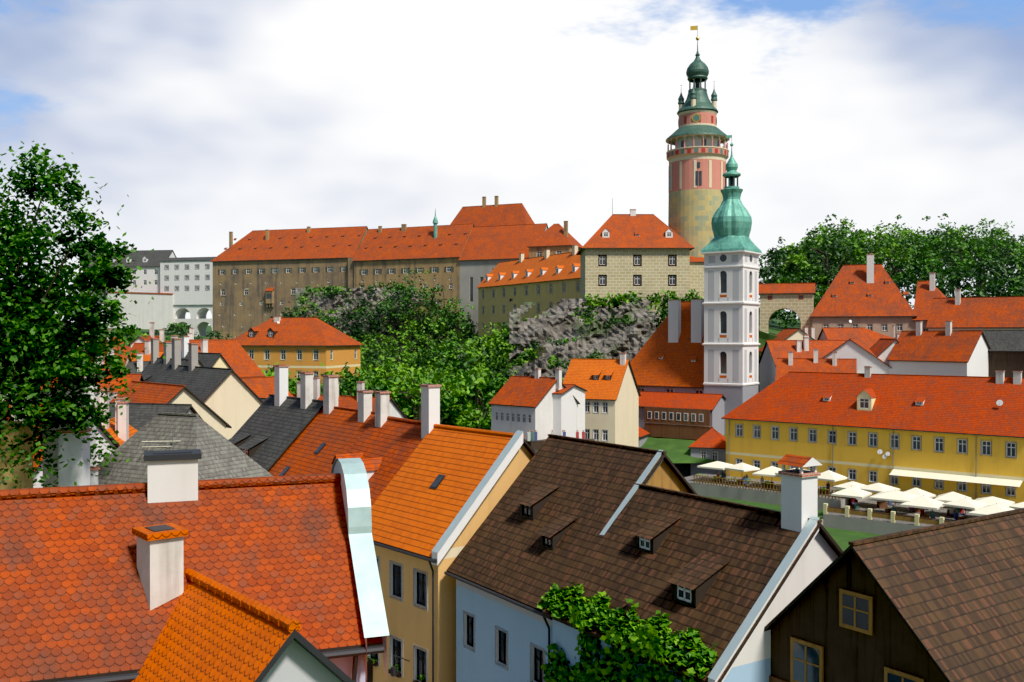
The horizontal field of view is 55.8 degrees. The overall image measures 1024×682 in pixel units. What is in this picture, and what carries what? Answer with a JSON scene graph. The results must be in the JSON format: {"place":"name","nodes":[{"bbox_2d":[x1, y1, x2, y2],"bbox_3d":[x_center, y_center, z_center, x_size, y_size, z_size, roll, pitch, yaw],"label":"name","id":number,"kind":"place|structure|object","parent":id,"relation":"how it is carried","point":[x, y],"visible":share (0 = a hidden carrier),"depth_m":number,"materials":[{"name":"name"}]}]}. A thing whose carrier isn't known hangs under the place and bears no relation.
{"place":"outdoors","nodes":[
{"label":"outdoors","id":0,"kind":"place"},
{"bbox_2d":[0,141,167,488],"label":"tree","id":1,"kind":"object","parent":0,"point":[41,335],"depth_m":40.20,"materials":[{"name":"green plant"}]},
{"bbox_2d":[0,268,703,429],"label":"hill trees","id":2,"kind":"object","parent":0,"point":[476,366],"depth_m":237.91,"materials":[{"name":"green plant"}]},
{"bbox_2d":[365,654,425,681],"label":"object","id":3,"kind":"object","parent":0,"point":[392,671],"visible":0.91,"depth_m":49.12,"materials":[{"name":"metal"}]},
{"bbox_2d":[13,316,800,462],"bbox_3d":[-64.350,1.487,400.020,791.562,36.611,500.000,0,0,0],"label":"ground","id":4,"kind":"structure","parent":0,"point":[678,450],"depth_m":160.94,"materials":[{"name":"green plant"}]},
{"bbox_2d":[85,247,214,335],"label":"building","id":5,"kind":"structure","parent":4,"relation":"on","point":[176,289],"depth_m":382.65,"materials":[{"name":"white paint"}]},
{"bbox_2d":[296,288,431,361],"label":"rock cliff","id":6,"kind":"structure","parent":4,"relation":"on","point":[324,303],"depth_m":296.13,"materials":[{"name":"grey stone"}]},
{"bbox_2d":[210,196,582,339],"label":"castle","id":7,"kind":"structure","parent":4,"relation":"on","point":[260,277],"depth_m":316.95,"materials":[{"name":"brown stone"}]},
{"bbox_2d":[447,333,473,349],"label":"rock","id":8,"kind":"object","parent":4,"relation":"on","point":[460,341],"visible":0.02,"depth_m":286.94,"materials":[{"name":"grey stone"}]},
{"bbox_2d":[477,245,579,362],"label":"ochre wing","id":9,"kind":"structure","parent":4,"relation":"on","point":[545,281],"depth_m":255.22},
{"bbox_2d":[140,320,1002,498],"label":"clutter","id":10,"kind":"object","parent":4,"relation":"on","point":[532,436],"visible":0.61,"depth_m":131.34,"materials":[{"name":"white paint"}]},
{"bbox_2d":[509,299,658,380],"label":"rock cliff","id":11,"kind":"structure","parent":4,"relation":"on","point":[558,321],"depth_m":193.99,"materials":[{"name":"grey stone"}]},
{"bbox_2d":[576,214,694,321],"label":"building","id":12,"kind":"structure","parent":4,"relation":"on","point":[645,255],"depth_m":204.92,"materials":[{"name":"beige stone"}]},
{"bbox_2d":[666,25,729,256],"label":"castle tower","id":13,"kind":"structure","parent":4,"relation":"on","point":[697,156],"depth_m":209.92,"materials":[{"name":"paint"}]},
{"bbox_2d":[700,135,762,434],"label":"church tower","id":14,"kind":"structure","parent":4,"relation":"on","point":[731,251],"depth_m":162.28,"materials":[{"name":"white paint"}]},
{"bbox_2d":[488,289,1023,452],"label":"houses","id":15,"kind":"structure","parent":4,"relation":"on","point":[596,399],"depth_m":154.01,"materials":[{"name":"clay roof tile"},{"name":"plaster"},{"name":"stone"}]},
{"bbox_2d":[759,254,946,339],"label":"building","id":16,"kind":"structure","parent":4,"relation":"on","point":[869,295],"depth_m":185.58,"materials":[{"name":"orange tile"}]},
{"bbox_2d":[0,424,1023,681],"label":"houses","id":17,"kind":"structure","parent":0,"point":[454,552],"depth_m":29.73,"materials":[{"name":"orange tile"}]},
{"bbox_2d":[532,582,717,681],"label":"ivy leaves","id":18,"kind":"object","parent":17,"relation":"attached to","point":[643,644],"visible":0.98,"depth_m":34.47,"materials":[{"name":"green plant"}]},
{"bbox_2d":[0,0,1023,324],"label":"sky","id":19,"kind":"structure","parent":0,"point":[214,119],"materials":[{"name":"white"}]},
{"bbox_2d":[18,213,1023,332],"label":"trees","id":20,"kind":"object","parent":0,"point":[852,244],"depth_m":244.32,"materials":[{"name":"green plant"}]},
{"bbox_2d":[612,198,703,298],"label":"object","id":21,"kind":"object","parent":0,"point":[696,274],"visible":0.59,"depth_m":206.92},
{"label":"ground","id":22,"kind":"structure","parent":0,"visible":0},
{"bbox_2d":[0,316,441,505],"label":"houses","id":23,"kind":"structure","parent":22,"relation":"on","point":[228,408],"depth_m":68.40,"materials":[{"name":"orange tile"}]},
{"bbox_2d":[630,299,725,476],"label":"church","id":24,"kind":"structure","parent":22,"relation":"on","point":[667,366],"depth_m":166.83,"materials":[{"name":"orange tile"}]},
{"bbox_2d":[684,460,1023,551],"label":"terrace umbrellas","id":25,"kind":"object","parent":22,"relation":"on","point":[852,510],"visible":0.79,"depth_m":120.43,"materials":[{"name":"white fabric"}]},
{"bbox_2d":[721,366,1023,509],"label":"yellow building","id":26,"kind":"structure","parent":22,"relation":"on","point":[937,423],"depth_m":130.66,"materials":[{"name":"painted plaster"},{"name":"clay roof tiles"},{"name":"glass"}]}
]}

